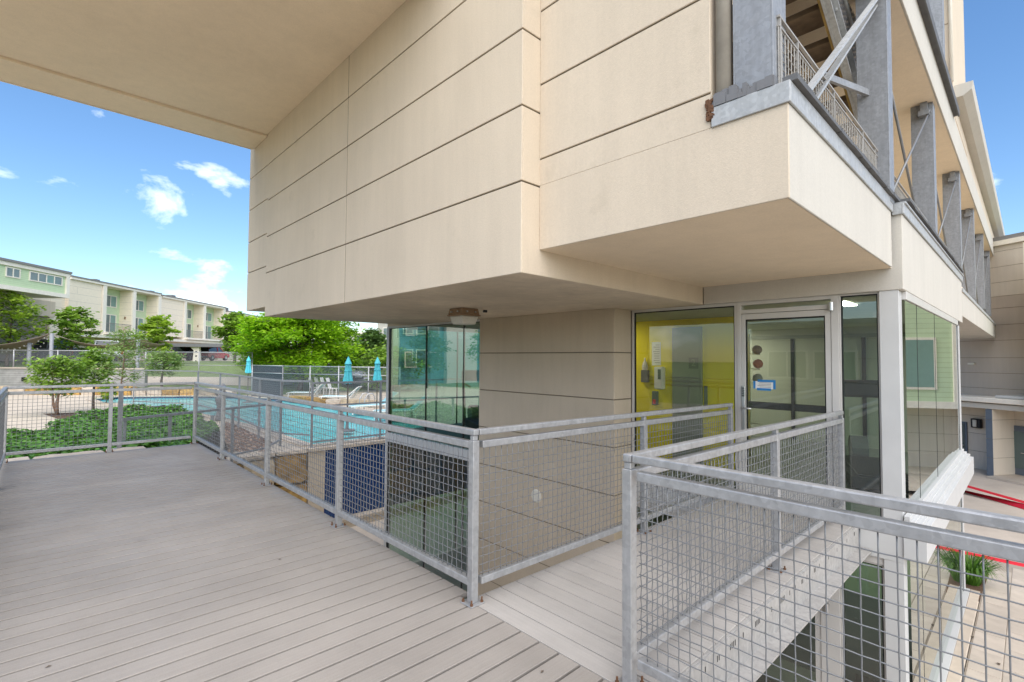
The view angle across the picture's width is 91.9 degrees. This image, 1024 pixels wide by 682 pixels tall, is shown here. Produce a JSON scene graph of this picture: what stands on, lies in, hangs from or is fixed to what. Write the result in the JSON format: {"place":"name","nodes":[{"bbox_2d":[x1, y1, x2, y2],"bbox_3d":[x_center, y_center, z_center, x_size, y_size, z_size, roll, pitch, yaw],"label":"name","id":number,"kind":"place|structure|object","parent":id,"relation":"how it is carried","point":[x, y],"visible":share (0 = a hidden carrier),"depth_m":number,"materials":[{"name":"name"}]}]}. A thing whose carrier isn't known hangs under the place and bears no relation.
{"place":"outdoors","nodes":[
{"label":"outdoors","id":0,"kind":"place"},
{"bbox_2d":[141,360,242,360],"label":"parking","id":1,"kind":"structure","parent":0,"point":[205,360],"depth_m":67.81,"materials":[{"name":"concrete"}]},
{"bbox_2d":[131,343,229,360],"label":"carport","id":2,"kind":"object","parent":1,"relation":"on","point":[195,347],"visible":0.41,"depth_m":57.38,"materials":[{"name":"metal"}]},
{"bbox_2d":[170,347,205,360],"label":"parked car","id":3,"kind":"object","parent":1,"relation":"on","point":[189,356],"visible":0.37,"depth_m":61.15,"materials":[{"name":"paint"}]},
{"bbox_2d":[201,347,229,360],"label":"parked car","id":4,"kind":"object","parent":1,"relation":"on","point":[210,356],"visible":0.55,"depth_m":62.49,"materials":[{"name":"red paint"}]},
{"bbox_2d":[0,360,402,394],"bbox_3d":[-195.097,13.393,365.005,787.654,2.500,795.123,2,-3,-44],"label":"lawn","id":5,"kind":"structure","parent":0,"point":[226,369],"depth_m":39.64,"materials":[{"name":"green plant"}]},
{"bbox_2d":[0,290,49,365],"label":"tree","id":6,"kind":"object","parent":5,"relation":"on","point":[14,299],"visible":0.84,"depth_m":40.30,"materials":[{"name":"green plant"}]},
{"bbox_2d":[49,333,53,365],"bbox_3d":[-31.201,1.688,33.503,0.400,4.420,0.400,2,-3,-44],"label":"sail pole","id":7,"kind":"object","parent":5,"relation":"on","point":[51,341],"visible":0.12,"depth_m":33.47,"materials":[{"name":"metal"}]},
{"bbox_2d":[0,334,48,354],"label":"shade sail","id":8,"kind":"object","parent":7,"relation":"hanging from","point":[17,345],"visible":0.73,"depth_m":33.77,"materials":[{"name":"beige fabric"}]},
{"bbox_2d":[54,334,162,350],"bbox_3d":[-32.262,0.225,39.515,6.824,1.085,10.194,2,-3,-44],"label":"shade sail","id":9,"kind":"object","parent":7,"relation":"hanging from","point":[150,345],"visible":0.64,"depth_m":38.13,"materials":[{"name":"beige fabric"}]},
{"bbox_2d":[18,339,85,360],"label":"pickup truck","id":10,"kind":"object","parent":5,"relation":"on","point":[45,346],"visible":0.22,"depth_m":43.66,"materials":[{"name":"grey paint"}]},
{"bbox_2d":[37,305,102,359],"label":"tree","id":11,"kind":"object","parent":5,"relation":"on","point":[65,315],"visible":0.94,"depth_m":41.64,"materials":[{"name":"green plant"}]},
{"bbox_2d":[0,367,147,386],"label":"retaining wall","id":12,"kind":"structure","parent":5,"relation":"on","point":[12,376],"depth_m":31.39,"materials":[{"name":"concrete"}]},
{"bbox_2d":[0,350,146,367],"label":"chain link fence","id":13,"kind":"object","parent":12,"relation":"on","point":[14,353],"visible":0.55,"depth_m":31.58,"materials":[{"name":"metal"}]},
{"bbox_2d":[0,257,161,360],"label":"townhouse row","id":14,"kind":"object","parent":5,"relation":"on","point":[49,289],"visible":0.59,"depth_m":50.23,"materials":[{"name":"green"}]},
{"bbox_2d":[5,266,20,278],"bbox_3d":[-40.005,-5.481,39.736,0.060,0.819,1.246,1,-2,-3],"label":"window","id":15,"kind":"structure","parent":14,"relation":"in","point":[11,272],"depth_m":39.68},
{"bbox_2d":[29,271,62,285],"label":"window","id":16,"kind":"structure","parent":14,"relation":"in","point":[33,276],"depth_m":42.65,"materials":[{"name":"glass"}]},
{"bbox_2d":[106,314,115,332],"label":"window","id":17,"kind":"structure","parent":14,"relation":"in","point":[110,318],"depth_m":56.44,"materials":[{"name":"glass"}]},
{"bbox_2d":[107,295,116,307],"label":"window","id":18,"kind":"structure","parent":14,"relation":"in","point":[111,300],"depth_m":56.63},
{"bbox_2d":[135,317,143,333],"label":"window","id":19,"kind":"structure","parent":14,"relation":"in","point":[138,320],"depth_m":60.98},
{"bbox_2d":[136,300,143,311],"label":"window","id":20,"kind":"structure","parent":14,"relation":"in","point":[139,304],"depth_m":61.13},
{"bbox_2d":[91,340,122,360],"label":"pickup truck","id":21,"kind":"object","parent":5,"relation":"on","point":[98,342],"visible":0.2,"depth_m":45.79,"materials":[{"name":"white paint"}]},
{"bbox_2d":[131,314,183,363],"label":"tree","id":22,"kind":"object","parent":5,"relation":"on","point":[151,325],"visible":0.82,"depth_m":41.71,"materials":[{"name":"green plant"}]},
{"bbox_2d":[140,348,186,386],"bbox_3d":[-21.846,1.604,31.135,2.553,2.538,2.630,2,-3,-44],"label":"tree","id":23,"kind":"object","parent":5,"relation":"on","point":[163,355],"visible":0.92,"depth_m":30.89,"materials":[{"name":"green plant"}]},
{"bbox_2d":[148,290,225,359],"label":"townhouse row","id":24,"kind":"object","parent":5,"relation":"on","point":[195,320],"visible":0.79,"depth_m":71.45,"materials":[{"name":"beige"}]},
{"bbox_2d":[147,351,252,384],"bbox_3d":[-20.837,1.848,32.961,7.169,2.279,0.076,0,-2,0],"label":"chain link fence","id":25,"kind":"object","parent":5,"relation":"on","point":[198,363],"visible":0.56,"depth_m":32.96,"materials":[{"name":"metal"}]},
{"bbox_2d":[210,310,245,362],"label":"tree","id":26,"kind":"object","parent":5,"relation":"on","point":[224,330],"visible":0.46,"depth_m":44.30,"materials":[{"name":"green plant"}]},
{"bbox_2d":[215,307,258,359],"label":"townhouse row","id":27,"kind":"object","parent":5,"relation":"on","point":[228,311],"depth_m":83.62,"materials":[{"name":"beige"}]},
{"bbox_2d":[228,316,282,375],"bbox_3d":[-18.075,0.767,36.021,5.020,5.431,4.634,2,-3,-44],"label":"tree","id":28,"kind":"object","parent":5,"relation":"on","point":[233,338],"visible":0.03,"depth_m":34.81,"materials":[{"name":"green plant"}]},
{"bbox_2d":[222,312,369,390],"bbox_3d":[-14.654,0.297,34.167,9.610,6.716,9.624,2,-3,-44],"label":"tree","id":29,"kind":"object","parent":5,"relation":"on","point":[321,342],"visible":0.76,"depth_m":32.40,"materials":[{"name":"green plant"}]},
{"bbox_2d":[320,364,363,380],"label":"parked car","id":30,"kind":"object","parent":5,"relation":"on","point":[353,376],"visible":0.15,"depth_m":40.41,"materials":[{"name":"silver metal"}]},
{"bbox_2d":[333,370,379,387],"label":"parked car","id":31,"kind":"object","parent":5,"relation":"on","point":[361,379],"visible":0.12,"depth_m":42.13,"materials":[{"name":"grey paint"}]},
{"bbox_2d":[352,327,386,387],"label":"tree","id":32,"kind":"object","parent":5,"relation":"on","point":[374,337],"visible":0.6,"depth_m":44.47,"materials":[{"name":"green plant"}]},
{"bbox_2d":[350,323,397,373],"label":"white house","id":33,"kind":"structure","parent":5,"relation":"on","point":[382,326],"depth_m":62.21,"materials":[{"name":"beige paint"}]},
{"bbox_2d":[355,342,429,390],"bbox_3d":[-8.983,2.033,36.249,5.312,3.898,5.499,2,-3,-44],"label":"tree","id":34,"kind":"object","parent":5,"relation":"on","point":[398,355],"visible":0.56,"depth_m":35.55,"materials":[{"name":"green plant"}]},
{"bbox_2d":[398,328,479,386],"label":"teal house","id":35,"kind":"structure","parent":5,"relation":"on","point":[442,353],"depth_m":51.55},
{"bbox_2d":[416,349,425,363],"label":"window","id":36,"kind":"structure","parent":35,"relation":"in","point":[420,354],"depth_m":51.99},
{"bbox_2d":[148,377,294,385],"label":"path","id":37,"kind":"structure","parent":0,"point":[213,379],"depth_m":35.09,"materials":[{"name":"concrete"}]},
{"bbox_2d":[7,388,479,457],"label":"pool deck","id":38,"kind":"structure","parent":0,"point":[79,403],"depth_m":24.24,"materials":[{"name":"concrete"}]},
{"bbox_2d":[44,413,76,418],"bbox_3d":[-17.896,2.988,19.903,3.065,0.001,0.931,-1,-3,38],"label":"mulch bed","id":39,"kind":"object","parent":38,"relation":"on","point":[64,415],"visible":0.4,"depth_m":19.88,"materials":[{"name":"brown soil"}]},
{"bbox_2d":[15,355,94,414],"bbox_3d":[-18.459,1.780,20.122,2.532,2.466,2.196,2,-3,-44],"label":"tree","id":40,"kind":"object","parent":39,"relation":"on","point":[68,371],"visible":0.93,"depth_m":19.93,"materials":[{"name":"green plant"}]},
{"bbox_2d":[5,446,144,461],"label":"stone wall","id":41,"kind":"structure","parent":38,"relation":"on","point":[69,454],"depth_m":7.82,"materials":[{"name":"stone"}]},
{"bbox_2d":[113,386,123,448],"bbox_3d":[-6.650,1.296,8.408,0.140,1.060,0.140,2,-3,-44],"label":"fence post","id":42,"kind":"object","parent":41,"relation":"on","point":[120,415],"visible":0.89,"depth_m":8.39,"materials":[{"name":"metal"}]},
{"bbox_2d":[71,346,118,409],"bbox_3d":[-18.474,1.645,21.955,1.853,2.847,1.717,2,-3,-44],"label":"tree","id":43,"kind":"object","parent":38,"relation":"on","point":[94,360],"visible":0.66,"depth_m":21.88,"materials":[{"name":"green plant"}]},
{"bbox_2d":[97,381,117,402],"bbox_3d":[-20.337,2.588,24.953,1.015,1.177,0.998,2,-3,-44],"label":"shrub","id":44,"kind":"object","parent":38,"relation":"on","point":[106,395],"visible":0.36,"depth_m":24.88,"materials":[{"name":"green plant"}]},
{"bbox_2d":[0,386,236,395],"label":"stone wall","id":45,"kind":"structure","parent":38,"relation":"on","point":[184,391],"depth_m":30.32,"materials":[{"name":"stone"}]},
{"bbox_2d":[84,325,160,387],"bbox_3d":[-14.290,1.196,18.080,2.279,3.523,2.035,0,-2,20],"label":"tree","id":46,"kind":"object","parent":38,"relation":"on","point":[132,355],"visible":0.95,"depth_m":18.02,"materials":[{"name":"green plant"}]},
{"bbox_2d":[17,405,227,457],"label":"planting soil","id":47,"kind":"structure","parent":38,"relation":"on","point":[206,446],"depth_m":12.49,"materials":[{"name":"soil"}]},
{"bbox_2d":[6,404,219,458],"bbox_3d":[-10.356,2.204,13.053,4.134,0.692,12.967,2,-3,-39],"label":"ivy","id":48,"kind":"object","parent":47,"relation":"on","point":[100,426],"visible":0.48,"depth_m":11.41,"materials":[{"name":"green plant"}]},
{"bbox_2d":[97,397,304,404],"bbox_3d":[-12.298,3.853,23.205,24.251,1.400,7.179,-1,-3,37],"label":"pool basin","id":49,"kind":"object","parent":38,"relation":"in","point":[180,397],"visible":0.06,"depth_m":29.41,"materials":[{"name":"blue tile"}]},
{"bbox_2d":[99,398,422,443],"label":"pool water","id":50,"kind":"structure","parent":49,"relation":"in","point":[303,425],"depth_m":20.14,"materials":[{"name":"liquid"}]},
{"bbox_2d":[122,400,281,461],"bbox_3d":[-6.521,2.134,11.185,0.552,1.265,4.417,0,-2,13],"label":"pool fence","id":51,"kind":"object","parent":38,"relation":"on","point":[170,417],"visible":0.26,"depth_m":10.67,"materials":[{"name":"metal"}]},
{"bbox_2d":[133,369,310,445],"bbox_3d":[-11.035,2.090,18.332,15.313,1.795,1.445,-1,-3,40],"label":"pool fence","id":52,"kind":"object","parent":38,"relation":"on","point":[227,376],"visible":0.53,"depth_m":16.62,"materials":[{"name":"metal"}]},
{"bbox_2d":[86,395,384,446],"bbox_3d":[-12.271,3.138,23.214,24.724,0.050,7.712,-1,-3,37],"label":"pool coping","id":53,"kind":"object","parent":38,"relation":"on","point":[288,439],"visible":0.2,"depth_m":15.28,"materials":[{"name":"concrete"}]},
{"bbox_2d":[215,384,231,420],"bbox_3d":[-10.907,2.302,18.713,0.607,1.400,0.360,2,-3,-44],"label":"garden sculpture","id":54,"kind":"object","parent":53,"relation":"on","point":[217,399],"visible":0.3,"depth_m":18.53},
{"bbox_2d":[225,422,264,451],"bbox_3d":[-8.659,2.909,15.786,1.140,0.001,7.220,2,-2,-35],"label":"gravel bed","id":55,"kind":"object","parent":38,"relation":"on","point":[237,434],"visible":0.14,"depth_m":14.78,"materials":[{"name":"gravel"}]},
{"bbox_2d":[245,356,252,402],"bbox_3d":[-13.872,2.016,26.047,0.520,2.450,0.520,0,-2,23],"label":"patio umbrella","id":56,"kind":"object","parent":38,"relation":"on","point":[248,366],"visible":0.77,"depth_m":26.01,"materials":[{"name":"teal fabric"}]},
{"bbox_2d":[251,365,400,402],"bbox_3d":[-10.881,2.416,27.769,10.688,2.056,0.531,0,-2,22],"label":"chain link fence","id":57,"kind":"object","parent":38,"relation":"on","point":[270,371],"visible":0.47,"depth_m":28.26,"materials":[{"name":"metal"}]},
{"bbox_2d":[319,386,361,398],"bbox_3d":[-9.123,2.851,26.393,2.082,0.891,0.720,0,-2,0],"label":"sun lounger","id":58,"kind":"object","parent":38,"relation":"on","point":[356,390],"visible":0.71,"depth_m":26.54,"materials":[{"name":"white plastic"}]},
{"bbox_2d":[343,356,354,431],"bbox_3d":[-5.390,1.729,16.256,0.520,2.450,0.520,2,-3,-44],"label":"patio umbrella","id":59,"kind":"object","parent":38,"relation":"on","point":[348,373],"visible":0.87,"depth_m":16.21,"materials":[{"name":"teal fabric"}]},
{"bbox_2d":[289,396,413,408],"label":"stone wall","id":60,"kind":"structure","parent":38,"relation":"on","point":[343,401],"depth_m":25.20,"materials":[{"name":"stone"}]},
{"bbox_2d":[348,391,396,414],"bbox_3d":[-6.104,2.707,21.735,2.082,0.891,0.720,2,-2,-34],"label":"sun lounger","id":61,"kind":"object","parent":38,"relation":"on","point":[366,405],"visible":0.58,"depth_m":21.68,"materials":[{"name":"white plastic"}]},
{"bbox_2d":[373,357,383,422],"bbox_3d":[-4.942,1.799,18.146,0.520,2.450,0.520,0,-2,19],"label":"patio umbrella","id":62,"kind":"object","parent":38,"relation":"on","point":[377,372],"visible":0.73,"depth_m":18.10,"materials":[{"name":"teal fabric"}]},
{"bbox_2d":[373,395,428,418],"bbox_3d":[-4.407,2.645,19.664,2.082,0.891,0.720,1,-2,-23],"label":"sun lounger","id":63,"kind":"object","parent":38,"relation":"on","point":[413,406],"visible":0.63,"depth_m":19.66,"materials":[{"name":"white plastic"}]},
{"bbox_2d":[350,499,478,562],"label":"courtyard","id":64,"kind":"structure","parent":0,"point":[411,533],"depth_m":13.33,"materials":[{"name":"concrete"}]},
{"bbox_2d":[227,447,307,502],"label":"stone wall","id":65,"kind":"structure","parent":64,"relation":"on","point":[301,475],"depth_m":12.63,"materials":[{"name":"stone"}]},
{"bbox_2d":[0,443,608,681],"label":"deck","id":66,"kind":"structure","parent":64,"relation":"on","point":[198,562],"depth_m":3.19,"materials":[{"name":"grey paint"}]},
{"bbox_2d":[0,387,7,489],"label":"railing","id":67,"kind":"object","parent":66,"relation":"on","point":[3,393],"visible":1,"depth_m":6.42,"materials":[{"name":"metal"}]},
{"bbox_2d":[3,382,193,463],"bbox_3d":[-6.344,1.210,7.747,0.113,1.070,2.338,-2,-3,45],"label":"railing","id":68,"kind":"object","parent":66,"relation":"on","point":[109,444],"visible":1,"depth_m":7.65,"materials":[{"name":"metal"}]},
{"bbox_2d":[190,382,484,608],"bbox_3d":[-2.872,1.167,5.845,0.110,1.070,7.730,2,-3,-44],"label":"railing","id":69,"kind":"object","parent":66,"relation":"on","point":[469,578],"visible":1,"depth_m":4.23,"materials":[{"name":"metal"}]},
{"bbox_2d":[632,454,1023,681],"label":"railing","id":70,"kind":"object","parent":66,"relation":"on","point":[989,546],"visible":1,"depth_m":1.75,"materials":[{"name":"metal"}]},
{"bbox_2d":[304,439,468,526],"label":"tile wall","id":71,"kind":"structure","parent":64,"relation":"on","point":[395,484],"depth_m":14.40,"materials":[{"name":"blue tile"}]},
{"bbox_2d":[310,378,478,447],"bbox_3d":[-3.127,2.062,15.269,6.115,1.745,0.050,2,-3,-44],"label":"pool fence","id":72,"kind":"object","parent":71,"relation":"on","point":[436,384],"visible":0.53,"depth_m":14.56,"materials":[{"name":"metal"}]},
{"bbox_2d":[0,0,1004,681],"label":"clubhouse","id":73,"kind":"structure","parent":64,"relation":"on","point":[584,202],"depth_m":5.55,"materials":[{"name":"beige paint"}]},
{"bbox_2d":[447,307,486,324],"bbox_3d":[-0.611,-0.332,6.782,0.427,0.213,0.372,2,-3,-44],"label":"ceiling light","id":74,"kind":"object","parent":73,"relation":"attached to","point":[464,316],"visible":1,"depth_m":6.67,"materials":[{"name":"glass"}]},
{"bbox_2d":[461,370,479,428],"bbox_3d":[-0.618,1.279,10.957,0.660,1.240,1.829,1,-2,-22],"label":"treadmill","id":75,"kind":"object","parent":73,"relation":"on","point":[472,420],"visible":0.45,"depth_m":11.44,"materials":[{"name":"black rubber"}]},
{"bbox_2d":[641,358,648,381],"bbox_3d":[2.196,0.480,8.178,0.100,0.400,0.120,2,-3,-44],"label":"soap dispenser","id":76,"kind":"object","parent":73,"relation":"attached to","point":[644,374],"visible":1,"depth_m":8.14,"materials":[{"name":"grey paint"}]},
{"bbox_2d":[652,391,658,404],"bbox_3d":[2.323,0.926,8.041,0.067,0.220,0.090,2,-3,-44],"label":"fire alarm","id":77,"kind":"object","parent":73,"relation":"attached to","point":[655,397],"visible":1,"depth_m":8.02,"materials":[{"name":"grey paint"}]},
{"bbox_2d":[652,342,660,364],"bbox_3d":[2.354,0.207,8.082,0.008,0.380,0.160,2,-3,-44],"label":"wall notice","id":78,"kind":"object","parent":73,"relation":"attached to","point":[656,353],"depth_m":8.08,"materials":[{"name":"white paper"}]},
{"bbox_2d":[654,367,664,388],"bbox_3d":[2.374,0.594,7.966,0.116,0.360,0.150,2,-3,-44],"label":"towel dispenser","id":79,"kind":"object","parent":73,"relation":"attached to","point":[659,377],"visible":1,"depth_m":7.92,"materials":[{"name":"white plastic"}]},
{"bbox_2d":[478,499,872,681],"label":"foot bridge","id":80,"kind":"structure","parent":73,"relation":"attached to","point":[571,609],"depth_m":3.22,"materials":[{"name":"grey"}]},
{"bbox_2d":[477,403,733,583],"bbox_3d":[1.170,1.171,4.422,3.825,1.120,0.116,2,-3,-44],"label":"railing","id":81,"kind":"object","parent":80,"relation":"on","point":[643,423],"visible":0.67,"depth_m":3.81,"materials":[{"name":"metal"}]},
{"bbox_2d":[615,410,845,681],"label":"railing","id":82,"kind":"object","parent":80,"relation":"on","point":[632,647],"visible":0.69,"depth_m":2.90,"materials":[{"name":"metal"}]},
{"bbox_2d":[632,302,738,488],"bbox_3d":[2.154,0.688,6.292,0.060,2.249,1.428,2,-3,-44],"label":"window frame","id":83,"kind":"structure","parent":73,"relation":"in","point":[725,305],"depth_m":6.26,"materials":[{"name":"metal"}]},
{"bbox_2d":[672,327,702,463],"bbox_3d":[2.701,0.823,7.654,0.059,2.075,0.484,2,-3,-44],"label":"interior door","id":84,"kind":"structure","parent":73,"relation":"in","point":[687,349],"depth_m":7.64,"materials":[{"name":"grey paint"}]},
{"bbox_2d":[748,334,760,455],"bbox_3d":[3.932,0.878,8.045,0.078,2.000,0.220,2,-3,-44],"label":"ball rack","id":85,"kind":"object","parent":73,"relation":"on","point":[749,399],"visible":0.73,"depth_m":8.11,"materials":[{"name":"metal"}]},
{"bbox_2d":[752,345,761,353],"bbox_3d":[3.934,0.141,7.957,0.150,0.150,0.146,2,-3,-44],"label":"exercise ball","id":86,"kind":"object","parent":85,"relation":"on","point":[756,349],"visible":1,"depth_m":7.91,"materials":[{"name":"rubber"}]},
{"bbox_2d":[753,359,762,367],"bbox_3d":[3.942,0.364,7.939,0.150,0.150,0.146,2,-3,-44],"label":"exercise ball","id":87,"kind":"object","parent":85,"relation":"on","point":[757,363],"visible":1,"depth_m":7.89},
{"bbox_2d":[753,380,775,390],"bbox_3d":[2.834,0.496,5.565,0.006,0.121,0.236,2,-3,-44],"label":"taped notice","id":88,"kind":"object","parent":73,"relation":"attached to","point":[766,385],"visible":1,"depth_m":5.56,"materials":[{"name":"white paper"}]},
{"bbox_2d":[741,309,833,507],"bbox_3d":[2.975,0.727,5.401,0.200,2.090,0.896,2,-3,-44],"label":"door","id":89,"kind":"structure","parent":73,"relation":"in","point":[826,314],"depth_m":5.36,"materials":[{"name":"metal"}]},
{"bbox_2d":[756,609,821,681],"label":"window frame","id":90,"kind":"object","parent":73,"relation":"in","point":[762,678],"depth_m":5.10,"materials":[{"name":"metal"}]},
{"bbox_2d":[732,0,869,136],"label":"staircase","id":91,"kind":"structure","parent":73,"relation":"attached to","point":[828,14],"depth_m":4.80,"materials":[{"name":"metal"}]},
{"bbox_2d":[776,14,877,169],"bbox_3d":[2.478,-1.620,3.744,2.644,0.426,0.018,2,-3,-44],"label":"terrace railing","id":92,"kind":"object","parent":73,"relation":"on","point":[797,56],"visible":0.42,"depth_m":3.33,"materials":[{"name":"metal"}]},
{"bbox_2d":[838,292,882,516],"bbox_3d":[3.465,0.649,4.919,0.060,2.249,0.340,2,-3,-44],"label":"window frame","id":93,"kind":"structure","parent":73,"relation":"in","point":[841,347],"depth_m":4.90,"materials":[{"name":"metal"}]},
{"bbox_2d":[840,561,885,681],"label":"window frame","id":94,"kind":"structure","parent":73,"relation":"in","point":[882,566],"depth_m":4.74,"materials":[{"name":"metal"}]},
{"bbox_2d":[855,618,878,681],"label":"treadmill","id":95,"kind":"object","parent":73,"relation":"on","point":[858,678],"visible":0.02,"depth_m":6.79,"materials":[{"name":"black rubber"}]},
{"bbox_2d":[844,380,908,492],"bbox_3d":[4.756,1.163,6.623,0.660,1.240,1.829,-1,-2,26],"label":"treadmill","id":96,"kind":"object","parent":73,"relation":"on","point":[862,469],"visible":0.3,"depth_m":6.92,"materials":[{"name":"black plastic"}]},
{"bbox_2d":[894,175,946,246],"bbox_3d":[5.639,-1.461,6.757,5.584,0.426,0.018,2,-3,-44],"label":"terrace railing","id":97,"kind":"object","parent":73,"relation":"attached to","point":[900,193],"visible":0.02,"depth_m":5.52,"materials":[{"name":"metal"}]},
{"bbox_2d":[394,386,478,389],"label":"parking","id":98,"kind":"structure","parent":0,"point":[417,387],"depth_m":49.55,"materials":[{"name":"concrete"}]},
{"bbox_2d":[0,0,1023,342],"label":"sky","id":99,"kind":"structure","parent":0,"point":[86,191],"materials":[{"name":"blue"}]},
{"bbox_2d":[963,492,1023,562],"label":"street","id":100,"kind":"structure","parent":0,"point":[972,501],"depth_m":12.59,"materials":[{"name":"concrete"}]},
{"bbox_2d":[965,485,1023,508],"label":"kerb","id":101,"kind":"structure","parent":100,"relation":"on","point":[1017,504],"depth_m":13.65,"materials":[{"name":"red paint"}]},
{"bbox_2d":[964,554,1023,681],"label":"pavement","id":102,"kind":"structure","parent":0,"point":[1000,643],"depth_m":6.84,"materials":[{"name":"concrete"}]},
{"bbox_2d":[966,574,988,605],"bbox_3d":[7.645,4.053,8.371,2.823,0.001,0.538,2,-3,-44],"label":"mulch bed","id":103,"kind":"object","parent":102,"relation":"on","point":[978,588],"visible":0.17,"depth_m":8.13,"materials":[{"name":"brown soil"}]},
{"bbox_2d":[965,551,1006,585],"bbox_3d":[7.677,3.836,8.317,1.011,0.459,0.966,2,-3,-44],"label":"grass clump","id":104,"kind":"object","parent":103,"relation":"on","point":[973,564],"visible":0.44,"depth_m":8.19,"materials":[{"name":"plant"}]},
{"bbox_2d":[965,551,1023,566],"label":"kerb","id":105,"kind":"structure","parent":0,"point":[1004,561],"depth_m":9.29,"materials":[{"name":"red paint"}]},
{"bbox_2d":[966,468,1023,503],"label":"sidewalk","id":106,"kind":"structure","parent":0,"point":[979,479],"depth_m":14.77,"materials":[{"name":"concrete"}]},
{"bbox_2d":[873,232,1023,485],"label":"townhouse","id":107,"kind":"structure","parent":106,"relation":"on","point":[992,390],"depth_m":16.41,"materials":[{"name":"beige paint"}]},
{"bbox_2d":[962,422,967,452],"bbox_3d":[16.025,3.668,17.702,0.114,1.577,0.407,1,-2,-13],"label":"door","id":108,"kind":"structure","parent":107,"relation":"in","point":[964,424],"depth_m":17.57,"materials":[{"name":"blue paint"}]},
{"bbox_2d":[1014,425,1023,475],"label":"door","id":109,"kind":"structure","parent":107,"relation":"in","point":[1018,430],"depth_m":16.03,"materials":[{"name":"blue paint"}]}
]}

